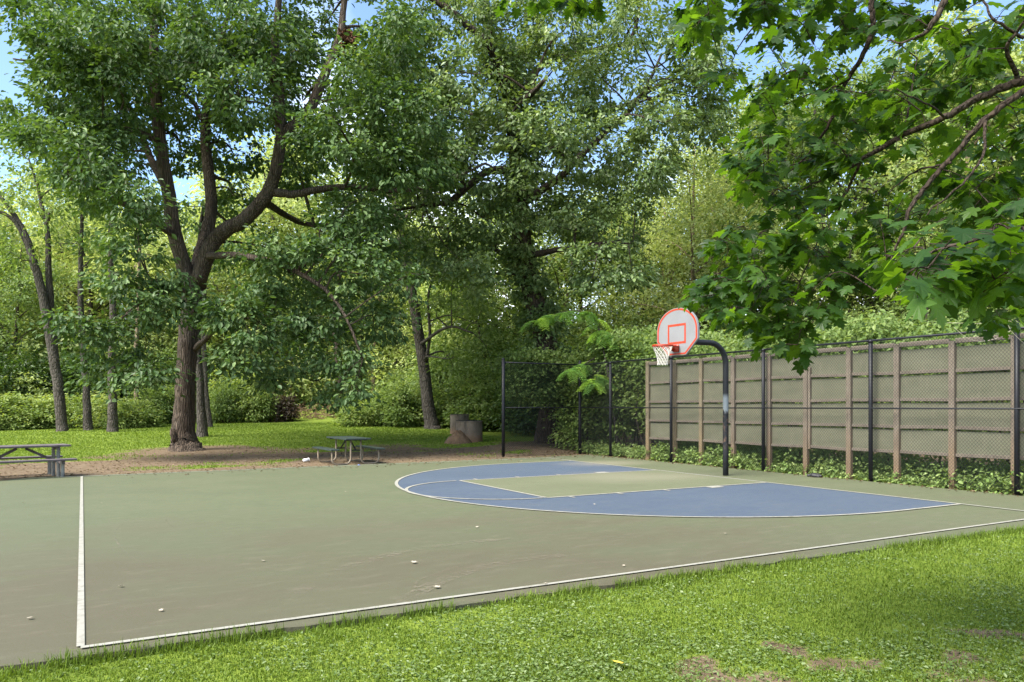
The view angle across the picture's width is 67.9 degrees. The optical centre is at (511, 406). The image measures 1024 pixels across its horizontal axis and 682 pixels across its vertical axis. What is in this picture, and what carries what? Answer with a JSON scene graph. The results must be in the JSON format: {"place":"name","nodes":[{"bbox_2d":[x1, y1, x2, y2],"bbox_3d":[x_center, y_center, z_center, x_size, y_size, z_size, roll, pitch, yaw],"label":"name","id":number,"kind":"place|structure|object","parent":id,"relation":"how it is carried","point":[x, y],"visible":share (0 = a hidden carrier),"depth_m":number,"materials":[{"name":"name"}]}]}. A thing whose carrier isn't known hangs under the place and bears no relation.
{"place":"outdoors","nodes":[
{"label":"outdoors","id":0,"kind":"place"},
{"bbox_2d":[0,333,1023,681],"bbox_3d":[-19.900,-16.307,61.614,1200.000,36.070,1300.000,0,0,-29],"label":"ground","id":1,"kind":"structure","parent":0,"point":[210,453],"depth_m":6.40,"materials":[{"name":"green plant"}]},
{"bbox_2d":[0,393,46,430],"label":"leafy shrub","id":2,"kind":"object","parent":1,"relation":"on","point":[14,426],"visible":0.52,"depth_m":39.41,"materials":[{"name":"green plant"}]},
{"bbox_2d":[0,371,52,402],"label":"leafy shrub","id":3,"kind":"object","parent":1,"relation":"on","point":[38,391],"visible":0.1,"depth_m":44.70,"materials":[{"name":"green plant"}]},
{"bbox_2d":[0,340,63,395],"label":"understorey shrub","id":4,"kind":"object","parent":1,"relation":"on","point":[3,364],"visible":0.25,"depth_m":45.82,"materials":[{"name":"green plant"}]},
{"bbox_2d":[0,343,71,397],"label":"understorey shrub","id":5,"kind":"object","parent":1,"relation":"on","point":[16,369],"visible":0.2,"depth_m":45.90,"materials":[{"name":"green plant"}]},
{"bbox_2d":[0,217,72,367],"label":"woodland tree","id":6,"kind":"object","parent":1,"relation":"on","point":[1,270],"visible":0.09,"depth_m":52.06,"materials":[{"name":"green plant"}]},
{"bbox_2d":[0,395,75,429],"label":"leafy shrub","id":7,"kind":"object","parent":1,"relation":"on","point":[41,417],"visible":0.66,"depth_m":40.16,"materials":[{"name":"green plant"}]},
{"bbox_2d":[0,444,76,476],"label":"picnic table","id":8,"kind":"object","parent":1,"relation":"on","point":[58,460],"visible":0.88,"depth_m":18.10,"materials":[{"name":"grey wood"}]},
{"bbox_2d":[0,195,77,341],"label":"woodland tree","id":9,"kind":"object","parent":1,"relation":"on","point":[10,233],"visible":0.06,"depth_m":56.79,"materials":[{"name":"green plant"}]},
{"bbox_2d":[0,234,87,365],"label":"woodland tree","id":10,"kind":"object","parent":1,"relation":"on","point":[17,299],"visible":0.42,"depth_m":49.41,"materials":[{"name":"green plant"}]},
{"bbox_2d":[6,343,94,399],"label":"understorey shrub","id":11,"kind":"object","parent":1,"relation":"on","point":[63,365],"visible":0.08,"depth_m":46.74,"materials":[{"name":"green plant"}]},
{"bbox_2d":[0,111,103,431],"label":"tall tree","id":12,"kind":"object","parent":1,"relation":"on","point":[45,296],"visible":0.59,"depth_m":38.22,"materials":[{"name":"green plant"}]},
{"bbox_2d":[0,203,127,354],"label":"woodland tree","id":13,"kind":"object","parent":1,"relation":"on","point":[60,249],"visible":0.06,"depth_m":58.55,"materials":[{"name":"green plant"}]},
{"bbox_2d":[37,392,92,428],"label":"leafy shrub","id":14,"kind":"object","parent":1,"relation":"on","point":[71,402],"visible":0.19,"depth_m":40.91,"materials":[{"name":"green plant"}]},
{"bbox_2d":[0,153,132,318],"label":"woodland tree","id":15,"kind":"object","parent":1,"relation":"on","point":[28,211],"visible":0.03,"depth_m":64.09,"materials":[{"name":"green plant"}]},
{"bbox_2d":[16,125,143,430],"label":"slender tree","id":16,"kind":"object","parent":1,"relation":"on","point":[87,414],"visible":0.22,"depth_m":38.99,"materials":[{"name":"green plant"}]},
{"bbox_2d":[45,346,132,401],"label":"understorey shrub","id":17,"kind":"object","parent":1,"relation":"on","point":[81,387],"visible":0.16,"depth_m":46.65,"materials":[{"name":"green plant"}]},
{"bbox_2d":[0,169,178,378],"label":"woodland tree","id":18,"kind":"object","parent":1,"relation":"on","point":[90,304],"visible":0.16,"depth_m":55.01,"materials":[{"name":"green plant"}]},
{"bbox_2d":[27,215,177,351],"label":"woodland tree","id":19,"kind":"object","parent":1,"relation":"on","point":[97,226],"visible":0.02,"depth_m":60.42,"materials":[{"name":"green plant"}]},
{"bbox_2d":[66,394,140,428],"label":"leafy shrub","id":20,"kind":"object","parent":1,"relation":"on","point":[94,411],"visible":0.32,"depth_m":40.66,"materials":[{"name":"green plant"}]},
{"bbox_2d":[55,138,169,431],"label":"slender tree","id":21,"kind":"object","parent":1,"relation":"on","point":[112,420],"visible":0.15,"depth_m":37.91,"materials":[{"name":"green plant"}]},
{"bbox_2d":[81,396,170,428],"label":"leafy shrub","id":22,"kind":"object","parent":1,"relation":"on","point":[132,417],"visible":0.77,"depth_m":41.10,"materials":[{"name":"green plant"}]},
{"bbox_2d":[89,343,171,402],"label":"understorey shrub","id":23,"kind":"object","parent":1,"relation":"on","point":[126,391],"visible":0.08,"depth_m":47.70,"materials":[{"name":"green plant"}]},
{"bbox_2d":[11,221,250,375],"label":"woodland tree","id":24,"kind":"object","parent":1,"relation":"on","point":[161,340],"visible":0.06,"depth_m":55.68,"materials":[{"name":"green plant"}]},
{"bbox_2d":[97,216,175,400],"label":"slender tree","id":25,"kind":"object","parent":1,"relation":"on","point":[138,264],"visible":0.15,"depth_m":44.92,"materials":[{"name":"green plant"}]},
{"bbox_2d":[124,374,174,424],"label":"leafy shrub","id":26,"kind":"object","parent":1,"relation":"on","point":[162,402],"visible":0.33,"depth_m":44.44,"materials":[{"name":"green plant"}]},
{"bbox_2d":[141,340,225,396],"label":"understorey shrub","id":27,"kind":"object","parent":1,"relation":"on","point":[173,359],"visible":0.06,"depth_m":53.32,"materials":[{"name":"green plant"}]},
{"bbox_2d":[155,195,247,436],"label":"slender tree","id":28,"kind":"object","parent":1,"relation":"on","point":[202,428],"visible":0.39,"depth_m":34.37,"materials":[{"name":"grey plant"}]},
{"bbox_2d":[159,199,248,426],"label":"slender tree","id":29,"kind":"object","parent":1,"relation":"on","point":[207,399],"visible":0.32,"depth_m":41.90,"materials":[{"name":"green plant"}]},
{"bbox_2d":[127,204,291,386],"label":"woodland tree","id":30,"kind":"object","parent":1,"relation":"on","point":[214,290],"visible":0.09,"depth_m":59.32,"materials":[{"name":"green plant"}]},
{"bbox_2d":[196,375,249,423],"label":"leafy shrub","id":31,"kind":"object","parent":1,"relation":"on","point":[219,404],"visible":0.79,"depth_m":45.73,"materials":[{"name":"green plant"}]},
{"bbox_2d":[146,224,304,391],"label":"woodland tree","id":32,"kind":"object","parent":1,"relation":"on","point":[188,245],"visible":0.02,"depth_m":62.38,"materials":[{"name":"green plant"}]},
{"bbox_2d":[208,362,259,397],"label":"leafy shrub","id":33,"kind":"object","parent":1,"relation":"on","point":[214,382],"visible":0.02,"depth_m":51.61,"materials":[{"name":"green plant"}]},
{"bbox_2d":[116,131,368,410],"bbox_3d":[-20.662,-10.216,62.212,22.378,24.074,17.681,0,0,-35],"label":"woodland tree","id":34,"kind":"object","parent":1,"relation":"on","point":[296,209],"visible":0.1,"depth_m":60.04,"materials":[{"name":"green plant"}]},
{"bbox_2d":[0,0,486,451],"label":"oak tree","id":35,"kind":"object","parent":1,"relation":"on","point":[117,60],"visible":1,"depth_m":24.14,"materials":[{"name":"green plant"}]},
{"bbox_2d":[336,28,359,52],"bbox_3d":[-5.828,-13.024,27.165,0.936,0.988,0.867,0,0,-29],"label":"leaf nest","id":36,"kind":"object","parent":35,"relation":"on","point":[346,39],"visible":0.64,"depth_m":27.00,"materials":[{"name":"brown plant"}]},
{"bbox_2d":[208,373,287,422],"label":"leafy shrub","id":37,"kind":"object","parent":1,"relation":"on","point":[250,402],"visible":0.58,"depth_m":46.47,"materials":[{"name":"green plant"}]},
{"bbox_2d":[98,109,424,401],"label":"woodland tree","id":38,"kind":"object","parent":1,"relation":"on","point":[253,187],"visible":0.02,"depth_m":65.69,"materials":[{"name":"green plant"}]},
{"bbox_2d":[258,384,304,421],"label":"dark shrub","id":39,"kind":"object","parent":1,"relation":"on","point":[291,411],"visible":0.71,"depth_m":47.47,"materials":[{"name":"brown plant"}]},
{"bbox_2d":[203,126,407,405],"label":"woodland tree","id":40,"kind":"object","parent":1,"relation":"on","point":[299,235],"visible":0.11,"depth_m":62.59,"materials":[{"name":"green plant"}]},
{"bbox_2d":[296,400,339,418],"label":"shrub","id":41,"kind":"object","parent":1,"relation":"on","point":[309,416],"visible":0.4,"depth_m":50.59,"materials":[{"name":"plant"}]},
{"bbox_2d":[276,227,389,399],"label":"dark tree","id":42,"kind":"object","parent":1,"relation":"on","point":[338,379],"visible":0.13,"depth_m":55.38,"materials":[{"name":"green plant"}]},
{"bbox_2d":[312,436,384,464],"bbox_3d":[-4.869,1.309,22.600,1.620,0.774,1.850,0,0,-31],"label":"picnic table","id":43,"kind":"object","parent":1,"relation":"on","point":[351,439],"visible":0.98,"depth_m":22.35,"materials":[{"name":"green paint"}]},
{"bbox_2d":[285,227,413,402],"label":"woodland tree","id":44,"kind":"object","parent":1,"relation":"on","point":[352,343],"visible":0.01,"depth_m":64.66,"materials":[{"name":"green plant"}]},
{"bbox_2d":[331,398,398,426],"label":"leafy shrub","id":45,"kind":"object","parent":1,"relation":"on","point":[348,420],"visible":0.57,"depth_m":42.44,"materials":[{"name":"green plant"}]},
{"bbox_2d":[321,255,439,391],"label":"woodland tree","id":46,"kind":"object","parent":1,"relation":"on","point":[379,379],"visible":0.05,"depth_m":63.27,"materials":[{"name":"green plant"}]},
{"bbox_2d":[305,191,464,405],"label":"woodland tree","id":47,"kind":"object","parent":1,"relation":"on","point":[395,349],"visible":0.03,"depth_m":60.24,"materials":[{"name":"green plant"}]},
{"bbox_2d":[359,366,436,427],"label":"leafy shrub","id":48,"kind":"object","parent":1,"relation":"on","point":[393,413],"visible":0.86,"depth_m":42.14,"materials":[{"name":"green plant"}]},
{"bbox_2d":[378,347,434,392],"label":"understorey shrub","id":49,"kind":"object","parent":1,"relation":"on","point":[405,369],"visible":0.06,"depth_m":54.96,"materials":[{"name":"green plant"}]},
{"bbox_2d":[311,124,511,428],"bbox_3d":[-5.202,-7.404,40.216,11.014,17.679,9.919,0,0,2],"label":"leaning tree","id":50,"kind":"object","parent":1,"relation":"on","point":[430,418],"visible":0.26,"depth_m":39.59,"materials":[{"name":"green plant"}]},
{"bbox_2d":[397,335,477,398],"bbox_3d":[-4.531,-1.529,47.899,7.121,6.118,7.252,0,0,-40],"label":"understorey shrub","id":51,"kind":"object","parent":1,"relation":"on","point":[413,375],"visible":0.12,"depth_m":47.00,"materials":[{"name":"green plant"}]},
{"bbox_2d":[369,216,506,389],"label":"woodland tree","id":52,"kind":"object","parent":1,"relation":"on","point":[410,333],"visible":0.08,"depth_m":56.75,"materials":[{"name":"green plant"}]},
{"bbox_2d":[402,309,493,387],"bbox_3d":[-3.530,-2.686,53.174,9.669,8.158,9.495,0,0,22],"label":"understorey shrub","id":53,"kind":"object","parent":1,"relation":"on","point":[437,338],"visible":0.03,"depth_m":51.85,"materials":[{"name":"green plant"}]},
{"bbox_2d":[362,218,551,392],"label":"woodland tree","id":54,"kind":"object","parent":1,"relation":"on","point":[383,372],"visible":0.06,"depth_m":53.65,"materials":[{"name":"green plant"}]},
{"bbox_2d":[444,430,471,443],"bbox_3d":[-2.192,1.253,31.000,1.240,0.574,1.000,0,0,-29],"label":"soil heap","id":55,"kind":"object","parent":1,"relation":"on","point":[458,437],"visible":0.97,"depth_m":30.71,"materials":[{"name":"brown soil"}]},
{"bbox_2d":[417,373,499,427],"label":"leafy shrub","id":56,"kind":"object","parent":1,"relation":"on","point":[440,409],"visible":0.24,"depth_m":41.19,"materials":[{"name":"green plant"}]},
{"bbox_2d":[429,339,489,399],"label":"understorey shrub","id":57,"kind":"object","parent":1,"relation":"on","point":[464,350],"visible":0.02,"depth_m":46.34,"materials":[{"name":"green plant"}]},
{"bbox_2d":[392,244,532,405],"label":"woodland tree","id":58,"kind":"object","parent":1,"relation":"on","point":[506,323],"visible":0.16,"depth_m":44.99,"materials":[{"name":"green plant"}]},
{"bbox_2d":[455,420,482,442],"bbox_3d":[-1.793,1.088,31.800,1.150,0.990,1.150,0,0,15],"label":"concrete fire ring","id":59,"kind":"object","parent":1,"relation":"on","point":[472,430],"visible":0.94,"depth_m":31.32,"materials":[{"name":"grey concrete"}]},
{"bbox_2d":[445,329,522,393],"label":"understorey shrub","id":60,"kind":"object","parent":1,"relation":"on","point":[472,357],"depth_m":45.15,"materials":[{"name":"green plant"}]},
{"bbox_2d":[438,357,533,430],"bbox_3d":[-1.461,-0.550,39.939,5.685,4.082,5.828,0,0,11],"label":"leafy shrub","id":61,"kind":"object","parent":1,"relation":"on","point":[478,400],"visible":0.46,"depth_m":38.70,"materials":[{"name":"green plant"}]},
{"bbox_2d":[0,438,1017,495],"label":"leaf litter","id":62,"kind":"object","parent":1,"relation":"on","point":[359,461],"visible":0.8,"depth_m":22.68,"materials":[{"name":"brown plant"}]},
{"bbox_2d":[0,455,1023,672],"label":"court slab","id":63,"kind":"structure","parent":1,"relation":"on","point":[192,550],"depth_m":9.23,"materials":[{"name":"green paint"}]},
{"bbox_2d":[76,476,84,645],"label":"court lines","id":64,"kind":"object","parent":63,"relation":"on","point":[80,625],"visible":1,"depth_m":7.18,"materials":[{"name":"white paint"}]},
{"bbox_2d":[81,519,1023,647],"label":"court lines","id":65,"kind":"object","parent":63,"relation":"on","point":[106,643],"visible":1,"depth_m":6.76,"materials":[{"name":"white paint"}]},
{"bbox_2d":[398,461,954,517],"bbox_3d":[1.466,1.664,16.198,7.489,0.001,11.780,0,0,-29],"label":"blue three point area","id":66,"kind":"object","parent":63,"relation":"on","point":[754,500],"visible":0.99,"depth_m":13.70,"materials":[{"name":"paint"}]},
{"bbox_2d":[462,470,759,497],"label":"key lane","id":67,"kind":"structure","parent":66,"relation":"on","point":[574,484],"depth_m":16.53,"materials":[{"name":"paint"}]},
{"bbox_2d":[460,470,765,497],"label":"court lines","id":68,"kind":"object","parent":67,"relation":"on","point":[588,494],"visible":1,"depth_m":15.48,"materials":[{"name":"white paint"}]},
{"bbox_2d":[395,460,957,516],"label":"court lines","id":69,"kind":"object","parent":66,"relation":"on","point":[396,483],"visible":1,"depth_m":12.07,"materials":[{"name":"white paint"}]},
{"bbox_2d":[652,308,728,475],"bbox_3d":[4.066,-0.197,17.847,1.294,4.130,2.121,0,0,38],"label":"basketball hoop","id":70,"kind":"object","parent":63,"relation":"on","point":[678,331],"visible":0.99,"depth_m":17.67,"materials":[{"name":"red paint"}]},
{"bbox_2d":[553,458,1023,510],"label":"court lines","id":71,"kind":"object","parent":63,"relation":"on","point":[822,488],"visible":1,"depth_m":15.29,"materials":[{"name":"white paint"}]},
{"bbox_2d":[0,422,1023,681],"bbox_3d":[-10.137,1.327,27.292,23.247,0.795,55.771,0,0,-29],"label":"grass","id":72,"kind":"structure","parent":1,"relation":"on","point":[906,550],"depth_m":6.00,"materials":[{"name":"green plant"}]},
{"bbox_2d":[466,326,564,423],"bbox_3d":[1.243,-1.490,42.862,7.329,6.329,7.892,0,0,13],"label":"understorey shrub","id":73,"kind":"object","parent":1,"relation":"on","point":[516,341],"visible":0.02,"depth_m":41.51,"materials":[{"name":"green plant"}]},
{"bbox_2d":[424,194,612,351],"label":"woodland tree","id":74,"kind":"object","parent":1,"relation":"on","point":[540,237],"visible":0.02,"depth_m":48.20,"materials":[{"name":"green plant"}]},
{"bbox_2d":[486,348,594,436],"bbox_3d":[2.193,-0.694,36.191,6.314,5.063,5.863,0,0,-15],"label":"understorey shrub","id":75,"kind":"object","parent":1,"relation":"on","point":[516,416],"visible":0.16,"depth_m":35.41,"materials":[{"name":"green plant"}]},
{"bbox_2d":[344,0,755,443],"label":"tall tree","id":76,"kind":"object","parent":1,"relation":"on","point":[505,60],"visible":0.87,"depth_m":29.00,"materials":[{"name":"green plant"}]},
{"bbox_2d":[447,166,657,345],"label":"woodland tree","id":77,"kind":"object","parent":1,"relation":"on","point":[556,257],"visible":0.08,"depth_m":48.44,"materials":[{"name":"green plant"}]},
{"bbox_2d":[510,319,598,412],"bbox_3d":[2.846,-1.621,41.860,7.655,6.458,7.517,0,0,2],"label":"understorey shrub","id":78,"kind":"object","parent":1,"relation":"on","point":[578,339],"visible":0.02,"depth_m":40.39,"materials":[{"name":"green plant"}]},
{"bbox_2d":[519,311,618,444],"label":"mimosa tree","id":79,"kind":"object","parent":1,"relation":"on","point":[551,318],"visible":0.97,"depth_m":26.69,"materials":[{"name":"green plant"}]},
{"bbox_2d":[470,177,682,357],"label":"woodland tree","id":80,"kind":"object","parent":1,"relation":"on","point":[565,300],"visible":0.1,"depth_m":44.31,"materials":[{"name":"green plant"}]},
{"bbox_2d":[542,368,617,450],"bbox_3d":[2.745,0.305,28.789,3.425,3.520,2.742,0,0,-29],"label":"shrub","id":81,"kind":"object","parent":1,"relation":"on","point":[561,418],"visible":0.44,"depth_m":28.42,"materials":[{"name":"green plant"}]},
{"bbox_2d":[567,306,658,416],"bbox_3d":[6.389,-1.991,41.854,8.057,6.798,7.912,0,0,-1],"label":"understorey shrub","id":82,"kind":"object","parent":1,"relation":"on","point":[641,317],"visible":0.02,"depth_m":40.54,"materials":[{"name":"green plant"}]},
{"bbox_2d":[552,171,717,342],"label":"tall tree","id":83,"kind":"object","parent":1,"relation":"on","point":[643,309],"visible":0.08,"depth_m":44.80,"materials":[{"name":"green plant"}]},
{"bbox_2d":[541,189,759,333],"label":"tall tree","id":84,"kind":"object","parent":1,"relation":"on","point":[665,225],"visible":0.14,"depth_m":43.28,"materials":[{"name":"green plant"}]},
{"bbox_2d":[589,131,795,425],"bbox_3d":[9.855,-5.757,38.910,12.564,17.649,13.451,0,0,38],"label":"tall tree","id":85,"kind":"object","parent":1,"relation":"on","point":[693,209],"visible":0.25,"depth_m":38.79,"materials":[{"name":"green plant"}]},
{"bbox_2d":[600,123,786,362],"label":"tall tree","id":86,"kind":"object","parent":1,"relation":"on","point":[677,263],"visible":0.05,"depth_m":42.88,"materials":[{"name":"green plant"}]},
{"bbox_2d":[609,85,840,336],"bbox_3d":[12.682,-8.662,48.431,16.577,23.286,17.748,0,0,37],"label":"tall tree","id":87,"kind":"object","parent":1,"relation":"on","point":[701,148],"visible":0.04,"depth_m":46.34,"materials":[{"name":"green plant"}]},
{"bbox_2d":[482,302,1023,482],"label":"vine thicket","id":88,"kind":"object","parent":1,"relation":"on","point":[639,346],"visible":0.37,"depth_m":25.72,"materials":[{"name":"green plant"}]},
{"bbox_2d":[493,0,1023,375],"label":"maple tree","id":89,"kind":"object","parent":1,"relation":"on","point":[947,284],"visible":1,"depth_m":4.37,"materials":[{"name":"green plant"}]},
{"bbox_2d":[502,327,1023,495],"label":"chain link fence","id":90,"kind":"object","parent":1,"relation":"on","point":[1017,393],"visible":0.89,"depth_m":18.75,"materials":[{"name":"black metal"}]},
{"bbox_2d":[706,198,886,426],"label":"tall tree","id":91,"kind":"object","parent":1,"relation":"on","point":[792,273],"visible":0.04,"depth_m":33.20,"materials":[{"name":"green plant"}]},
{"bbox_2d":[635,54,958,403],"bbox_3d":[14.736,-8.217,41.437,14.643,20.706,22.166,0,0,-34],"label":"tall tree","id":92,"kind":"object","parent":1,"relation":"on","point":[788,147],"visible":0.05,"depth_m":39.82,"materials":[{"name":"green plant"}]},
{"bbox_2d":[574,436,1023,495],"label":"undergrowth","id":93,"kind":"object","parent":1,"relation":"on","point":[906,481],"visible":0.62,"depth_m":18.06,"materials":[{"name":"green plant"}]},
{"bbox_2d":[656,2,963,403],"bbox_3d":[15.174,-7.906,38.597,14.643,20.706,22.166,0,0,3],"label":"tall tree","id":94,"kind":"object","parent":1,"relation":"on","point":[807,109],"visible":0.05,"depth_m":36.31,"materials":[{"name":"green plant"}]},
{"bbox_2d":[614,378,1023,468],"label":"vine stems","id":95,"kind":"object","parent":1,"relation":"on","point":[720,423],"visible":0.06,"depth_m":25.80,"materials":[{"name":"green plant"}]},
{"bbox_2d":[728,191,935,428],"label":"tall tree","id":96,"kind":"object","parent":1,"relation":"on","point":[863,299],"visible":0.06,"depth_m":32.98,"materials":[{"name":"green plant"}]},
{"bbox_2d":[646,333,1023,494],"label":"wooden screen wall","id":97,"kind":"structure","parent":1,"relation":"on","point":[996,396],"depth_m":17.37,"materials":[{"name":"grey wood"}]},
{"bbox_2d":[657,15,1021,427],"bbox_3d":[17.265,-7.686,35.940,22.166,20.706,14.643,0,0,-16],"label":"tall tree","id":98,"kind":"object","parent":1,"relation":"on","point":[844,189],"visible":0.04,"depth_m":34.27,"materials":[{"name":"green plant"}]},
{"bbox_2d":[733,22,976,332],"bbox_3d":[19.872,-9.700,44.633,16.184,22.886,24.499,0,0,11],"label":"tall tree","id":99,"kind":"object","parent":1,"relation":"on","point":[853,86],"visible":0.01,"depth_m":41.90,"materials":[{"name":"green plant"}]},
{"bbox_2d":[729,7,1023,319],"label":"tall tree","id":100,"kind":"object","parent":1,"relation":"on","point":[864,68],"visible":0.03,"depth_m":40.83,"materials":[{"name":"green plant"}]},
{"bbox_2d":[770,26,1023,317],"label":"tall tree","id":101,"kind":"object","parent":1,"relation":"on","point":[876,194],"visible":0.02,"depth_m":37.47,"materials":[{"name":"green plant"}]},
{"bbox_2d":[819,197,1019,431],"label":"tall tree","id":102,"kind":"object","parent":1,"relation":"on","point":[915,249],"visible":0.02,"depth_m":29.78,"materials":[{"name":"green plant"}]},
{"bbox_2d":[831,0,1023,402],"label":"tall tree","id":103,"kind":"object","parent":1,"relation":"on","point":[945,18],"visible":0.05,"depth_m":33.18,"materials":[{"name":"green plant"}]},
{"bbox_2d":[842,4,1023,371],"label":"tall tree","id":104,"kind":"object","parent":1,"relation":"on","point":[928,115],"visible":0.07,"depth_m":32.00,"materials":[{"name":"green plant"}]},
{"bbox_2d":[0,0,1023,332],"label":"sky","id":105,"kind":"structure","parent":0,"point":[362,10],"materials":[{"name":"blue"}]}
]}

